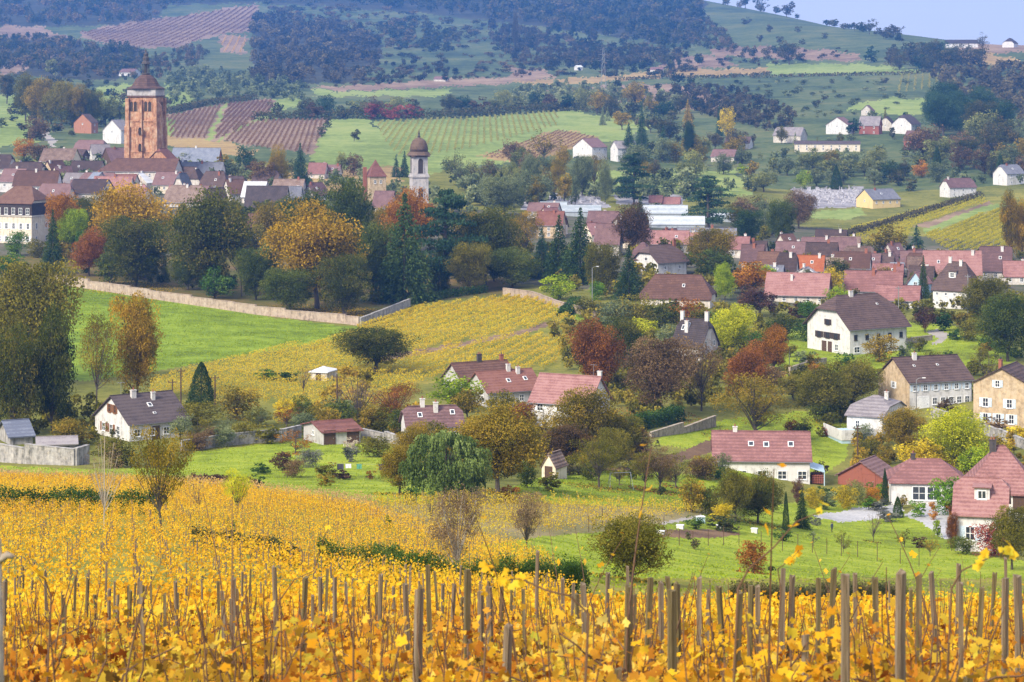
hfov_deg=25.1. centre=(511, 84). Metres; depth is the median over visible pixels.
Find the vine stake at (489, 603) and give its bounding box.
[486,586,494,671]
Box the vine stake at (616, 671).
[614,666,621,681]
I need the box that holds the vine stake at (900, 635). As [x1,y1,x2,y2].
[895,568,905,681]
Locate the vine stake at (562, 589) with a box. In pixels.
[561,577,564,633]
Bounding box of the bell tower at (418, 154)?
[407,131,430,203]
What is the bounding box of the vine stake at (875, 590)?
[872,576,878,653]
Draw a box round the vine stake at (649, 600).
[645,577,653,646]
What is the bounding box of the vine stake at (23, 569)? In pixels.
[22,566,24,620]
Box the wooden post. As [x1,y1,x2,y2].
[0,538,14,681]
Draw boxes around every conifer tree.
[39,209,68,274]
[149,51,160,65]
[159,253,170,282]
[216,255,229,283]
[292,143,311,184]
[360,192,440,304]
[390,156,401,176]
[399,151,409,177]
[426,236,451,291]
[530,227,550,279]
[539,214,569,282]
[551,207,598,284]
[598,107,606,124]
[605,106,609,120]
[609,246,644,301]
[622,123,635,159]
[635,104,652,159]
[636,193,643,223]
[653,126,670,159]
[682,99,694,126]
[715,104,723,135]
[792,488,812,530]
[907,225,925,249]
[918,255,930,298]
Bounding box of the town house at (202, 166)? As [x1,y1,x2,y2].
[184,157,226,173]
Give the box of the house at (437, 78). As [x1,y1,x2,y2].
[434,76,447,81]
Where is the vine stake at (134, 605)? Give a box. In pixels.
[133,582,136,612]
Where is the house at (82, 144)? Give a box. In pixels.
[73,140,106,152]
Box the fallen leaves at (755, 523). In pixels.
[736,517,789,530]
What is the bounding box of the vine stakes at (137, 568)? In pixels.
[0,471,558,626]
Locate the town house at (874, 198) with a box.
[855,188,900,208]
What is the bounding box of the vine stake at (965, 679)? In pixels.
[963,676,972,681]
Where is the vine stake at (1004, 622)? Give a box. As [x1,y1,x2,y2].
[1001,577,1008,674]
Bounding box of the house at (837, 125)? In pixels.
[826,117,854,133]
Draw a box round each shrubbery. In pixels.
[0,389,197,441]
[5,74,171,139]
[18,146,477,216]
[48,196,540,278]
[81,261,460,302]
[262,0,542,41]
[307,47,847,87]
[309,365,646,478]
[361,22,697,81]
[440,159,723,208]
[541,224,771,295]
[546,298,766,423]
[695,75,915,117]
[764,361,994,420]
[768,241,1023,260]
[768,288,1023,331]
[849,430,1023,473]
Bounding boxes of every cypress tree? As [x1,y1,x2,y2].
[184,361,213,404]
[781,492,789,530]
[829,165,842,188]
[881,469,888,504]
[891,496,903,517]
[932,146,942,169]
[996,153,1002,167]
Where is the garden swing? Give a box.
[608,472,633,489]
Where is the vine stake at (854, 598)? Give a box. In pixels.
[853,573,857,639]
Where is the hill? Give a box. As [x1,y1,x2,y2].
[0,0,1023,191]
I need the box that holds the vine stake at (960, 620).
[958,582,963,677]
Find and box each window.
[3,223,8,228]
[11,223,16,228]
[18,223,23,229]
[25,223,30,229]
[100,421,106,431]
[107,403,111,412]
[108,423,114,431]
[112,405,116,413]
[116,425,119,435]
[129,101,133,110]
[133,101,137,110]
[133,429,140,437]
[144,101,147,110]
[148,101,151,110]
[163,426,169,434]
[417,158,423,172]
[519,394,523,401]
[533,404,546,411]
[777,471,786,479]
[797,471,806,479]
[815,330,822,337]
[823,331,831,338]
[824,319,830,324]
[832,333,839,339]
[854,347,859,353]
[855,420,859,427]
[891,381,895,388]
[911,385,918,391]
[912,486,925,500]
[921,384,929,390]
[926,486,940,500]
[931,384,939,390]
[932,397,936,404]
[942,383,950,389]
[952,383,960,389]
[956,396,961,402]
[960,526,980,541]
[963,382,970,388]
[965,395,969,401]
[979,397,991,407]
[980,412,990,422]
[992,380,1002,387]
[993,413,1003,423]
[1003,399,1015,408]
[1006,414,1016,424]
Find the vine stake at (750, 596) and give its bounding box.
[747,585,753,676]
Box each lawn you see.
[0,321,1023,578]
[522,297,583,319]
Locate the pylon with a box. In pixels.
[599,49,607,86]
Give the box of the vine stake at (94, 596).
[93,594,97,630]
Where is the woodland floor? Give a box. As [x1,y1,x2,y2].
[0,0,708,85]
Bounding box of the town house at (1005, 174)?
[992,160,1023,185]
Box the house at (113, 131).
[102,119,124,143]
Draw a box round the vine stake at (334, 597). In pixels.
[333,577,336,622]
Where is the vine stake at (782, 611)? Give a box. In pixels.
[779,568,785,663]
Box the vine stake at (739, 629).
[733,591,742,673]
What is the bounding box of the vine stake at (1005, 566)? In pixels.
[1004,556,1006,577]
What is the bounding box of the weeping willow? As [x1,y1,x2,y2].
[398,429,494,501]
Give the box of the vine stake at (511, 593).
[510,582,512,614]
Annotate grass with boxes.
[0,255,510,316]
[0,442,459,501]
[486,503,1023,613]
[512,470,724,510]
[653,411,846,479]
[767,322,1013,372]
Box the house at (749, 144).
[724,136,752,148]
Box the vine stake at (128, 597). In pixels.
[127,585,128,618]
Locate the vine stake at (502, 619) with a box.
[500,585,503,625]
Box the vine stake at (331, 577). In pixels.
[330,567,332,596]
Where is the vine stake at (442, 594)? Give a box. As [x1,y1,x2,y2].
[441,583,444,617]
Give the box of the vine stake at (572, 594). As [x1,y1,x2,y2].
[571,583,574,619]
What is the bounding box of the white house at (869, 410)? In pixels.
[844,389,906,433]
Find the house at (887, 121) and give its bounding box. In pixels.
[882,116,893,130]
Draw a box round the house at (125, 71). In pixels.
[119,69,140,75]
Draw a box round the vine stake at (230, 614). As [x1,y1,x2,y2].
[229,598,233,639]
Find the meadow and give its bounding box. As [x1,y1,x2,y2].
[0,159,1023,560]
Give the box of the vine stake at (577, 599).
[574,592,579,667]
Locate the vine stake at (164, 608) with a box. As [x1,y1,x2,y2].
[163,593,166,636]
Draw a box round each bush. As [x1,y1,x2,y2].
[0,117,8,127]
[4,230,29,254]
[26,238,47,257]
[48,417,93,444]
[73,231,93,264]
[88,435,141,468]
[138,443,170,467]
[176,407,194,433]
[181,399,229,425]
[184,432,214,450]
[201,425,220,445]
[212,423,236,447]
[213,385,261,420]
[231,421,261,441]
[243,407,271,426]
[250,463,271,473]
[251,474,265,485]
[253,368,278,378]
[255,424,280,443]
[268,102,283,116]
[269,451,292,470]
[278,371,300,381]
[282,458,305,477]
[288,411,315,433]
[294,447,323,467]
[307,403,324,420]
[315,462,336,476]
[316,94,335,115]
[316,472,334,485]
[317,126,326,135]
[317,395,357,414]
[323,115,331,127]
[323,399,358,420]
[330,469,351,478]
[337,101,355,117]
[341,447,360,461]
[343,437,358,449]
[348,100,367,114]
[354,436,391,456]
[357,403,381,429]
[362,405,399,431]
[364,103,379,118]
[365,470,375,478]
[377,103,399,118]
[384,408,402,433]
[384,515,393,528]
[396,104,416,117]
[403,487,418,504]
[411,106,424,116]
[421,419,449,443]
[469,96,490,112]
[493,89,512,106]
[498,484,520,503]
[509,400,537,424]
[527,91,544,106]
[538,273,576,299]
[538,472,561,490]
[540,417,560,433]
[571,297,602,317]
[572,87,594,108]
[580,462,600,480]
[589,280,607,300]
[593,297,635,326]
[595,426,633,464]
[610,61,622,68]
[622,460,639,479]
[626,144,653,169]
[630,318,659,337]
[631,426,654,459]
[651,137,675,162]
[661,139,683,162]
[661,462,680,481]
[677,475,707,513]
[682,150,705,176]
[683,457,718,479]
[683,515,705,528]
[689,144,708,164]
[691,455,719,479]
[701,485,721,514]
[705,514,743,531]
[708,503,734,521]
[709,453,730,476]
[711,463,724,479]
[724,127,747,145]
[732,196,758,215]
[734,539,769,573]
[741,17,751,23]
[743,330,766,352]
[748,409,770,424]
[754,208,772,235]
[764,312,801,338]
[766,24,772,31]
[770,529,792,540]
[787,300,809,317]
[791,319,806,341]
[792,350,816,362]
[795,386,814,406]
[798,79,806,84]
[799,486,825,508]
[805,354,820,366]
[809,514,821,525]
[810,460,828,475]
[811,101,818,107]
[814,424,826,436]
[819,491,837,509]
[830,485,859,508]
[838,397,850,422]
[845,478,866,505]
[847,98,857,104]
[854,423,873,441]
[854,438,884,455]
[860,334,899,362]
[863,486,883,501]
[865,482,888,497]
[870,498,892,510]
[876,443,895,461]
[878,510,901,521]
[896,341,915,356]
[903,178,916,190]
[907,337,927,351]
[908,500,925,516]
[911,537,927,547]
[922,162,950,182]
[924,349,940,354]
[927,476,959,514]
[927,510,937,519]
[932,312,953,330]
[936,397,957,410]
[944,535,978,555]
[947,327,964,339]
[951,312,969,326]
[958,317,984,340]
[968,522,1004,555]
[982,416,1010,428]
[998,275,1010,288]
[1005,425,1023,440]
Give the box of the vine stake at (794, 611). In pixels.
[792,594,794,652]
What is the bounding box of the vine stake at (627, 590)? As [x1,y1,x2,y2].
[623,584,632,672]
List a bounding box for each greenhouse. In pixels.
[540,201,567,207]
[562,205,601,216]
[641,205,687,215]
[648,216,704,227]
[706,213,734,222]
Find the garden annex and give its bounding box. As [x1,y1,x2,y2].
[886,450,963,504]
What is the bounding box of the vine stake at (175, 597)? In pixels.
[173,581,178,633]
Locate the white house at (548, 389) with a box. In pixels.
[527,364,612,426]
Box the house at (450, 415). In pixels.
[398,396,464,434]
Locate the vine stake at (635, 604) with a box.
[633,594,636,625]
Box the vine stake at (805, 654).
[801,634,808,678]
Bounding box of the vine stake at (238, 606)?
[237,589,239,624]
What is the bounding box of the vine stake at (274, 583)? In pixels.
[272,565,277,641]
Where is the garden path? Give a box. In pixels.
[662,329,946,524]
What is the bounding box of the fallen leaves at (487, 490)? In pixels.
[478,487,541,497]
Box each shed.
[0,418,35,444]
[35,435,78,447]
[540,449,568,478]
[648,195,662,204]
[661,197,681,204]
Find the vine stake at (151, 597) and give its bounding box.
[150,586,153,629]
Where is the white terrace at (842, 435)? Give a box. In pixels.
[823,423,878,443]
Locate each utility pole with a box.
[177,368,184,402]
[211,375,218,405]
[333,374,340,399]
[853,425,861,457]
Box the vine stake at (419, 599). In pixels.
[413,589,423,681]
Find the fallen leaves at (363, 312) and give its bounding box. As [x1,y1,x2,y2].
[301,307,380,315]
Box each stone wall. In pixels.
[0,443,89,465]
[47,275,359,325]
[180,425,301,450]
[360,299,410,325]
[361,428,398,443]
[503,288,596,318]
[649,415,716,436]
[788,358,826,373]
[907,335,932,343]
[930,407,1023,448]
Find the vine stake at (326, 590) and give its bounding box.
[324,568,328,633]
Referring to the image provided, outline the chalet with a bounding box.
[802,289,911,354]
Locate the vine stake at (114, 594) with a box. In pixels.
[113,580,115,612]
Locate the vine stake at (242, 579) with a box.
[241,572,243,605]
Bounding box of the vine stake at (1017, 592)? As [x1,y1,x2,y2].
[1013,574,1023,677]
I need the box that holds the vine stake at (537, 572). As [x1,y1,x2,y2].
[535,550,538,624]
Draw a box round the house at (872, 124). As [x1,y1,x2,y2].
[859,116,882,133]
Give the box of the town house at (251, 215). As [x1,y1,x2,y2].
[247,213,258,239]
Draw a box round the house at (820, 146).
[794,141,860,151]
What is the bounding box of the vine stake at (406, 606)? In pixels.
[402,583,410,661]
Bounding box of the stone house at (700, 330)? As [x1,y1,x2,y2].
[673,309,720,361]
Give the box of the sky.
[705,0,1023,44]
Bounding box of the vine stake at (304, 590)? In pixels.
[301,575,307,652]
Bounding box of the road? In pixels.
[42,132,57,147]
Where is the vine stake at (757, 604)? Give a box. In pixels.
[755,584,760,652]
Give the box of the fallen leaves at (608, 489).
[563,482,633,492]
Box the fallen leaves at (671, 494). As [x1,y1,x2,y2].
[629,485,681,497]
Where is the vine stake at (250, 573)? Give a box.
[249,569,251,613]
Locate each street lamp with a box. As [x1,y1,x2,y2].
[592,266,598,297]
[916,377,925,410]
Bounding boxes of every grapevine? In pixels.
[3,576,89,653]
[3,591,135,676]
[3,623,57,673]
[4,570,128,681]
[4,585,229,681]
[4,605,103,681]
[4,626,28,681]
[4,641,162,681]
[5,627,63,659]
[5,633,125,681]
[5,633,129,681]
[6,552,108,662]
[6,575,149,655]
[6,578,105,635]
[6,591,54,640]
[6,596,58,639]
[6,605,53,645]
[7,602,68,630]
[7,602,154,671]
[8,594,112,636]
[8,613,99,678]
[10,671,51,681]
[15,592,168,668]
[30,604,199,679]
[36,567,106,663]
[48,608,246,681]
[58,634,179,681]
[59,624,133,673]
[61,582,301,681]
[78,558,161,681]
[83,601,133,633]
[86,596,197,675]
[96,588,167,649]
[104,590,200,654]
[110,616,152,663]
[111,611,172,652]
[116,594,240,663]
[116,614,263,681]
[122,613,191,657]
[124,602,204,645]
[131,591,240,641]
[134,569,228,638]
[135,582,405,681]
[136,593,262,656]
[141,496,327,681]
[141,578,370,681]
[145,492,289,665]
[149,616,271,663]
[150,619,253,676]
[152,594,270,631]
[152,623,249,681]
[174,584,300,640]
[174,603,251,642]
[189,599,332,681]
[190,584,359,642]
[199,596,336,664]
[200,601,378,681]
[216,591,283,639]
[218,588,509,681]
[222,599,398,678]
[226,595,442,668]
[226,597,458,670]
[228,602,292,659]
[229,619,313,673]
[243,615,357,676]
[244,593,350,631]
[253,594,360,637]
[258,606,293,640]
[261,581,463,681]
[265,587,412,647]
[265,599,534,681]
[268,601,412,681]
[291,596,391,648]
[304,592,460,680]
[314,606,493,681]
[316,584,434,634]
[323,594,400,642]
[331,603,413,645]
[335,583,436,651]
[344,609,497,661]
[347,583,439,632]
[347,607,591,681]
[354,594,646,681]
[370,620,553,677]
[381,516,601,681]
[386,599,435,642]
[390,593,462,655]
[406,633,572,681]
[409,602,447,630]
[411,624,476,676]
[412,572,564,649]
[412,590,534,632]
[412,624,499,675]
[413,603,477,650]
[427,587,558,657]
[433,582,601,635]
[433,593,662,681]
[451,608,581,667]
[454,591,549,647]
[455,587,527,623]
[463,593,620,677]
[474,581,622,680]
[475,613,623,680]
[484,603,609,669]
[488,615,624,681]
[491,603,711,681]
[494,601,558,645]
[514,524,615,655]
[521,582,614,640]
[526,593,746,680]
[527,444,767,681]
[528,532,624,672]
[528,606,573,631]
[530,582,731,681]
[531,595,559,630]
[538,526,640,670]
[554,597,814,681]
[563,589,762,679]
[569,598,716,631]
[569,602,666,658]
[571,607,770,679]
[580,573,728,667]
[588,582,657,635]
[592,587,710,647]
[614,598,729,664]
[633,579,813,677]
[634,616,759,681]
[637,590,726,657]
[640,591,920,681]
[641,615,781,681]
[660,463,891,681]
[666,553,716,636]
[687,620,825,674]
[689,616,821,666]
[690,586,776,638]
[695,595,777,635]
[697,621,810,681]
[703,601,772,646]
[704,589,766,639]
[707,643,794,681]
[711,595,858,659]
[715,603,814,667]
[728,612,798,667]
[729,595,1015,681]
[758,558,882,670]
[764,597,996,681]
[770,611,923,677]
[771,604,971,681]
[774,598,884,643]
[775,603,863,650]
[776,599,880,678]
[778,567,992,681]
[781,587,983,681]
[781,598,1023,681]
[785,542,891,640]
[785,572,841,636]
[793,592,992,657]
[795,553,849,636]
[795,599,851,652]
[796,615,858,649]
[804,591,859,629]
[814,608,894,655]
[835,644,1023,681]
[860,544,939,646]
[862,599,906,646]
[865,616,947,652]
[879,513,1014,655]
[879,593,1012,644]
[883,572,939,635]
[891,605,970,652]
[892,592,1012,671]
[910,589,1009,681]
[913,585,1012,654]
[923,600,1009,632]
[923,623,1023,670]
[925,629,1014,681]
[939,555,985,633]
[942,571,1023,644]
[942,629,1023,674]
[942,630,1023,681]
[943,621,989,659]
[947,598,1023,664]
[972,619,1023,660]
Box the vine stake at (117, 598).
[115,595,119,618]
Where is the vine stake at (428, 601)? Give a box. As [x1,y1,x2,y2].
[425,565,432,654]
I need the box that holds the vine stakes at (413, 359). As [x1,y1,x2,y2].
[182,299,555,406]
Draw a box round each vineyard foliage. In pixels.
[0,467,378,506]
[0,471,587,623]
[82,5,256,45]
[149,293,575,404]
[166,103,220,137]
[215,99,272,137]
[221,35,245,51]
[226,118,326,151]
[372,489,722,540]
[377,109,559,155]
[487,129,593,158]
[814,196,989,244]
[897,73,938,91]
[925,202,1023,250]
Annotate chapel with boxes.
[150,148,175,157]
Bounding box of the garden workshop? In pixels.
[300,418,363,444]
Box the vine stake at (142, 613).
[138,581,143,651]
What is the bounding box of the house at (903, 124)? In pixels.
[891,114,921,133]
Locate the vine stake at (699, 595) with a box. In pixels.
[697,575,701,668]
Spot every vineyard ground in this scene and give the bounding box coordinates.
[0,193,1023,643]
[367,502,718,545]
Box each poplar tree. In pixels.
[266,143,291,178]
[335,152,346,172]
[477,174,487,205]
[569,174,582,204]
[597,157,611,201]
[682,120,695,153]
[999,187,1023,256]
[1013,198,1023,256]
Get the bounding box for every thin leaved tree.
[75,305,124,402]
[127,424,197,532]
[190,416,209,432]
[216,414,236,431]
[221,467,253,514]
[223,219,255,296]
[239,417,255,424]
[251,408,266,427]
[274,404,305,426]
[274,429,313,453]
[368,379,421,417]
[424,482,484,569]
[443,148,468,174]
[450,154,476,179]
[463,486,488,506]
[475,161,494,178]
[496,160,510,171]
[510,210,548,248]
[510,490,551,552]
[527,405,557,433]
[528,128,563,157]
[538,157,569,193]
[565,437,621,487]
[580,153,607,183]
[607,462,634,483]
[622,448,636,461]
[629,451,660,488]
[633,446,678,491]
[665,452,691,486]
[682,338,723,410]
[707,372,801,429]
[752,0,769,11]
[807,531,819,545]
[833,530,852,548]
[862,19,878,33]
[894,529,910,547]
[919,535,940,555]
[969,343,987,365]
[970,349,999,374]
[977,32,989,47]
[983,433,1014,450]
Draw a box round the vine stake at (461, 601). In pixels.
[460,596,463,626]
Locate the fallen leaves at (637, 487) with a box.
[628,485,657,492]
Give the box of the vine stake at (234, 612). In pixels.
[230,578,235,648]
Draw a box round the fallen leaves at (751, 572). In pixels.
[736,569,769,574]
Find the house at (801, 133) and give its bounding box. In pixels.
[772,127,807,142]
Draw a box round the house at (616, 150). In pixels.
[610,140,635,161]
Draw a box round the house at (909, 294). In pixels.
[875,284,921,308]
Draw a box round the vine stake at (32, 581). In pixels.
[31,572,33,595]
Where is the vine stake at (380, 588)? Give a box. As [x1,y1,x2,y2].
[377,573,382,628]
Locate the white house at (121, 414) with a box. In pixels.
[92,382,191,440]
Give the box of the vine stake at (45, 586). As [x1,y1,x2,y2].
[44,569,47,618]
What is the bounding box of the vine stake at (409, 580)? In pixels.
[408,566,410,597]
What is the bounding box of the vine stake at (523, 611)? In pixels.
[521,588,525,673]
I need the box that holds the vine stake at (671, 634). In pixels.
[667,589,676,680]
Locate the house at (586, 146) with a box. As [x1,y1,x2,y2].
[572,138,606,159]
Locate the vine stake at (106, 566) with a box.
[105,562,107,606]
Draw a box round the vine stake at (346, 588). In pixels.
[344,581,347,616]
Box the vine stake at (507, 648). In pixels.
[502,623,512,681]
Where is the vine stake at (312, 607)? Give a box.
[311,594,313,626]
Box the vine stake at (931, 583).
[928,571,938,667]
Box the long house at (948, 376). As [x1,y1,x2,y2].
[878,351,974,409]
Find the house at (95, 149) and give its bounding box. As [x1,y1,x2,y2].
[89,144,109,160]
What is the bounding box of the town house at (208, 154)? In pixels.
[172,146,222,161]
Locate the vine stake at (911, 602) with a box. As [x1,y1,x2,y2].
[909,588,912,644]
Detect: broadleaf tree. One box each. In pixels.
[0,71,18,103]
[0,252,26,275]
[0,256,85,364]
[0,320,45,421]
[11,70,43,119]
[12,137,35,157]
[18,299,77,432]
[20,75,53,122]
[25,115,49,139]
[25,143,50,159]
[26,127,35,141]
[38,93,60,123]
[40,79,74,123]
[44,59,58,75]
[44,192,81,241]
[52,205,91,255]
[54,100,84,127]
[57,61,71,77]
[62,82,91,120]
[67,225,108,275]
[69,196,84,208]
[75,193,109,228]
[80,89,104,121]
[86,177,181,274]
[93,245,123,283]
[94,95,117,125]
[94,213,177,286]
[106,226,153,278]
[108,290,165,392]
[111,99,124,118]
[139,221,169,277]
[153,185,258,294]
[166,251,203,289]
[168,413,192,439]
[186,241,220,283]
[198,265,238,297]
[216,154,233,163]
[222,198,239,208]
[224,159,241,173]
[231,247,274,299]
[235,145,256,168]
[239,230,256,248]
[244,161,265,170]
[245,222,269,249]
[248,159,275,180]
[250,200,288,249]
[256,196,369,308]
[256,266,316,309]
[257,249,285,291]
[272,399,298,423]
[273,196,294,237]
[276,192,300,205]
[280,188,333,238]
[286,157,297,174]
[292,393,311,422]
[296,96,316,116]
[306,101,324,117]
[311,252,372,313]
[314,403,341,419]
[323,172,377,272]
[328,322,421,371]
[343,152,362,174]
[350,129,360,139]
[355,219,399,297]
[359,95,386,112]
[369,206,396,247]
[373,443,418,493]
[377,186,437,245]
[382,96,408,113]
[390,419,434,452]
[399,245,435,294]
[406,98,420,110]
[426,369,487,403]
[440,94,462,109]
[443,240,491,290]
[448,398,552,492]
[449,204,527,284]
[449,385,485,416]
[455,95,473,111]
[467,163,479,177]
[473,175,532,212]
[481,159,498,175]
[484,258,500,280]
[485,388,526,420]
[486,95,503,111]
[486,246,543,287]
[492,165,512,177]
[502,138,524,161]
[502,163,519,190]
[510,145,530,171]
[511,96,525,105]
[514,166,539,203]
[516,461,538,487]
[517,150,542,168]
[519,153,543,183]
[523,175,546,202]
[531,152,552,178]
[536,171,554,192]
[536,423,597,464]
[542,94,559,109]
[547,384,619,445]
[550,154,565,177]
[553,144,571,165]
[554,172,572,200]
[560,94,576,110]
[564,316,627,382]
[567,153,594,195]
[581,510,675,581]
[583,240,623,288]
[587,89,608,114]
[588,28,598,41]
[597,412,651,448]
[598,409,627,428]
[600,313,647,369]
[601,94,620,117]
[609,201,655,251]
[612,111,632,129]
[612,334,701,405]
[616,292,655,324]
[619,143,649,167]
[620,80,645,103]
[623,101,640,113]
[640,160,652,172]
[642,95,659,109]
[645,115,658,132]
[645,299,684,335]
[648,158,661,177]
[652,102,669,115]
[653,91,669,103]
[654,115,683,138]
[654,322,676,349]
[664,102,673,114]
[669,297,704,323]
[671,94,693,112]
[673,161,694,173]
[680,134,706,153]
[681,225,737,266]
[683,246,736,278]
[686,304,716,318]
[694,138,712,157]
[706,131,723,148]
[709,302,758,350]
[709,311,722,330]
[712,151,733,173]
[713,261,736,299]
[713,467,755,520]
[716,107,735,135]
[720,337,773,406]
[721,135,746,150]
[723,202,744,226]
[731,208,763,239]
[731,260,770,290]
[734,144,751,162]
[736,468,785,522]
[737,163,748,174]
[737,284,777,312]
[739,0,748,7]
[744,161,759,174]
[744,172,756,188]
[748,197,774,220]
[750,169,777,191]
[751,194,767,210]
[755,263,775,278]
[758,323,789,367]
[762,365,786,392]
[766,157,778,171]
[766,198,798,238]
[775,125,788,143]
[776,156,798,175]
[777,40,801,64]
[777,376,802,399]
[779,1,794,16]
[782,418,799,430]
[783,188,818,227]
[784,344,797,356]
[791,477,803,504]
[792,169,812,188]
[792,359,853,418]
[792,417,812,430]
[794,147,824,168]
[796,300,817,316]
[805,391,840,421]
[808,167,827,186]
[808,361,821,375]
[817,157,840,174]
[820,149,842,161]
[820,412,840,425]
[821,264,846,294]
[822,283,847,298]
[824,169,836,182]
[825,255,849,274]
[834,352,855,368]
[835,151,846,162]
[836,132,843,140]
[836,170,850,184]
[837,160,854,173]
[838,356,886,402]
[839,151,861,170]
[846,118,862,135]
[846,134,855,140]
[854,156,875,175]
[862,224,908,249]
[862,496,877,509]
[863,46,878,62]
[865,145,887,161]
[866,110,877,115]
[866,167,883,185]
[875,160,887,171]
[875,406,928,447]
[876,171,885,183]
[876,265,891,270]
[880,159,901,181]
[884,48,895,65]
[886,24,898,34]
[886,44,898,55]
[886,168,904,185]
[888,48,910,69]
[889,127,895,138]
[892,437,949,461]
[895,157,913,175]
[897,495,907,507]
[902,43,916,56]
[902,123,943,156]
[908,41,919,56]
[908,49,926,66]
[909,151,932,167]
[909,306,936,332]
[911,159,929,177]
[914,54,927,69]
[914,405,990,468]
[915,39,944,57]
[916,54,936,71]
[919,92,964,136]
[922,91,954,129]
[922,136,956,160]
[923,39,944,62]
[924,78,968,99]
[928,502,937,510]
[929,47,956,70]
[931,40,959,58]
[933,520,942,537]
[944,132,963,152]
[944,501,951,515]
[945,512,958,550]
[946,90,975,133]
[947,47,959,65]
[948,145,973,170]
[949,42,972,65]
[950,136,982,164]
[956,441,988,471]
[957,130,977,148]
[958,273,1014,319]
[959,99,999,137]
[962,51,981,65]
[963,108,997,136]
[967,46,990,66]
[967,84,998,110]
[967,358,980,366]
[968,144,996,173]
[971,290,1023,361]
[975,122,1001,153]
[978,342,993,352]
[980,117,1015,143]
[981,98,1018,123]
[983,111,1007,127]
[984,504,1023,569]
[985,154,1003,176]
[986,120,1023,147]
[987,149,1013,166]
[993,141,1022,163]
[994,142,1017,152]
[1007,117,1023,141]
[1012,137,1023,170]
[1015,155,1023,169]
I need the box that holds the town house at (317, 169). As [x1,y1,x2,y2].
[307,161,328,178]
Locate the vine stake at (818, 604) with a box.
[815,578,820,663]
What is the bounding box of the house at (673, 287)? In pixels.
[639,274,716,307]
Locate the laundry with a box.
[337,464,343,469]
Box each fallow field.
[0,3,1023,155]
[512,50,1020,84]
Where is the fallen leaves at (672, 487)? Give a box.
[656,483,691,491]
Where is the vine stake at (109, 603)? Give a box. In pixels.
[107,588,110,637]
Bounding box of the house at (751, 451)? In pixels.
[711,424,824,485]
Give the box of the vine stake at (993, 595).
[990,572,995,634]
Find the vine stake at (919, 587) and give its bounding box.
[916,573,921,660]
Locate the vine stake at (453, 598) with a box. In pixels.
[450,583,455,632]
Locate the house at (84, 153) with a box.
[78,149,89,159]
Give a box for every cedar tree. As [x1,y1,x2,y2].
[405,188,491,279]
[612,152,654,203]
[681,175,736,227]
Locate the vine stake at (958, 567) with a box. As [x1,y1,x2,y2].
[954,563,960,643]
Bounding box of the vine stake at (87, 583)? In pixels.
[85,578,89,616]
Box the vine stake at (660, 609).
[658,580,663,654]
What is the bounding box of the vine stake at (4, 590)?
[2,579,6,644]
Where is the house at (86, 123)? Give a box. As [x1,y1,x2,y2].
[73,113,98,133]
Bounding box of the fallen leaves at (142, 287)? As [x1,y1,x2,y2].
[82,281,177,293]
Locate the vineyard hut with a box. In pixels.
[308,366,336,380]
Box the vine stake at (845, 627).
[841,573,849,681]
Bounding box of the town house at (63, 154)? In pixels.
[38,147,81,163]
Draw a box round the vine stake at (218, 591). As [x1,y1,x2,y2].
[217,581,219,617]
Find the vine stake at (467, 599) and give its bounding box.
[464,569,470,680]
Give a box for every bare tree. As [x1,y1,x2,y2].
[84,428,126,529]
[189,479,204,512]
[293,366,313,389]
[333,371,385,423]
[423,494,440,521]
[866,511,883,540]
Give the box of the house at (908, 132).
[903,130,925,145]
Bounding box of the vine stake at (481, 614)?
[477,591,484,671]
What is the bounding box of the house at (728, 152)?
[710,149,739,162]
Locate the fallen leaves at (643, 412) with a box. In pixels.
[616,407,701,422]
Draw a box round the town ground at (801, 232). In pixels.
[0,174,1023,307]
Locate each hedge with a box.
[0,484,167,514]
[166,93,258,113]
[191,472,259,487]
[191,524,301,568]
[250,99,579,120]
[316,531,591,594]
[407,284,488,304]
[526,106,665,124]
[556,296,580,316]
[567,461,588,475]
[614,71,771,80]
[629,403,686,429]
[727,574,908,606]
[749,68,935,77]
[765,318,806,326]
[817,486,863,496]
[847,191,983,235]
[978,338,1023,357]
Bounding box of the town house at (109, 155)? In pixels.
[101,146,123,163]
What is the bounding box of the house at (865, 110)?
[861,105,874,115]
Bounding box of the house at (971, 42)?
[945,40,977,47]
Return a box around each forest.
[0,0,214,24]
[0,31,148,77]
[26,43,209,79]
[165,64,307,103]
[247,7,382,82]
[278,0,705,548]
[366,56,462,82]
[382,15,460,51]
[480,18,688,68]
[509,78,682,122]
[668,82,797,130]
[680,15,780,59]
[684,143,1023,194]
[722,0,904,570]
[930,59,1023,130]
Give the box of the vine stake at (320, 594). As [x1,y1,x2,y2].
[318,576,322,632]
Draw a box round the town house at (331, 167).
[326,163,342,177]
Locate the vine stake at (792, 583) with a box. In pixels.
[786,574,794,661]
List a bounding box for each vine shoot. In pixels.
[23,565,51,681]
[275,525,330,653]
[478,560,498,681]
[496,567,589,681]
[733,498,829,681]
[776,545,803,670]
[946,540,1018,680]
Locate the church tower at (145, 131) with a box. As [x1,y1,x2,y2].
[124,50,166,157]
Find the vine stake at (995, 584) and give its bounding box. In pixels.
[995,572,996,597]
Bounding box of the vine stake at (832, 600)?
[826,567,836,658]
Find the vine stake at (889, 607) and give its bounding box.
[888,581,890,617]
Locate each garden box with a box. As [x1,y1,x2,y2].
[676,524,683,528]
[696,515,705,523]
[751,528,757,533]
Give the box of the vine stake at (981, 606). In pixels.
[977,586,984,656]
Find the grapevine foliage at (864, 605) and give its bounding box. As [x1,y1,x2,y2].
[2,578,1023,644]
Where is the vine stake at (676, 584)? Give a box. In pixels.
[673,581,681,661]
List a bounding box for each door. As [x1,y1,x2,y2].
[152,425,159,438]
[324,430,335,444]
[347,428,358,443]
[545,466,551,478]
[822,340,826,350]
[828,341,831,351]
[862,473,875,487]
[918,396,928,408]
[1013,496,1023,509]
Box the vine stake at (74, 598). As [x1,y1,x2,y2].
[73,575,76,623]

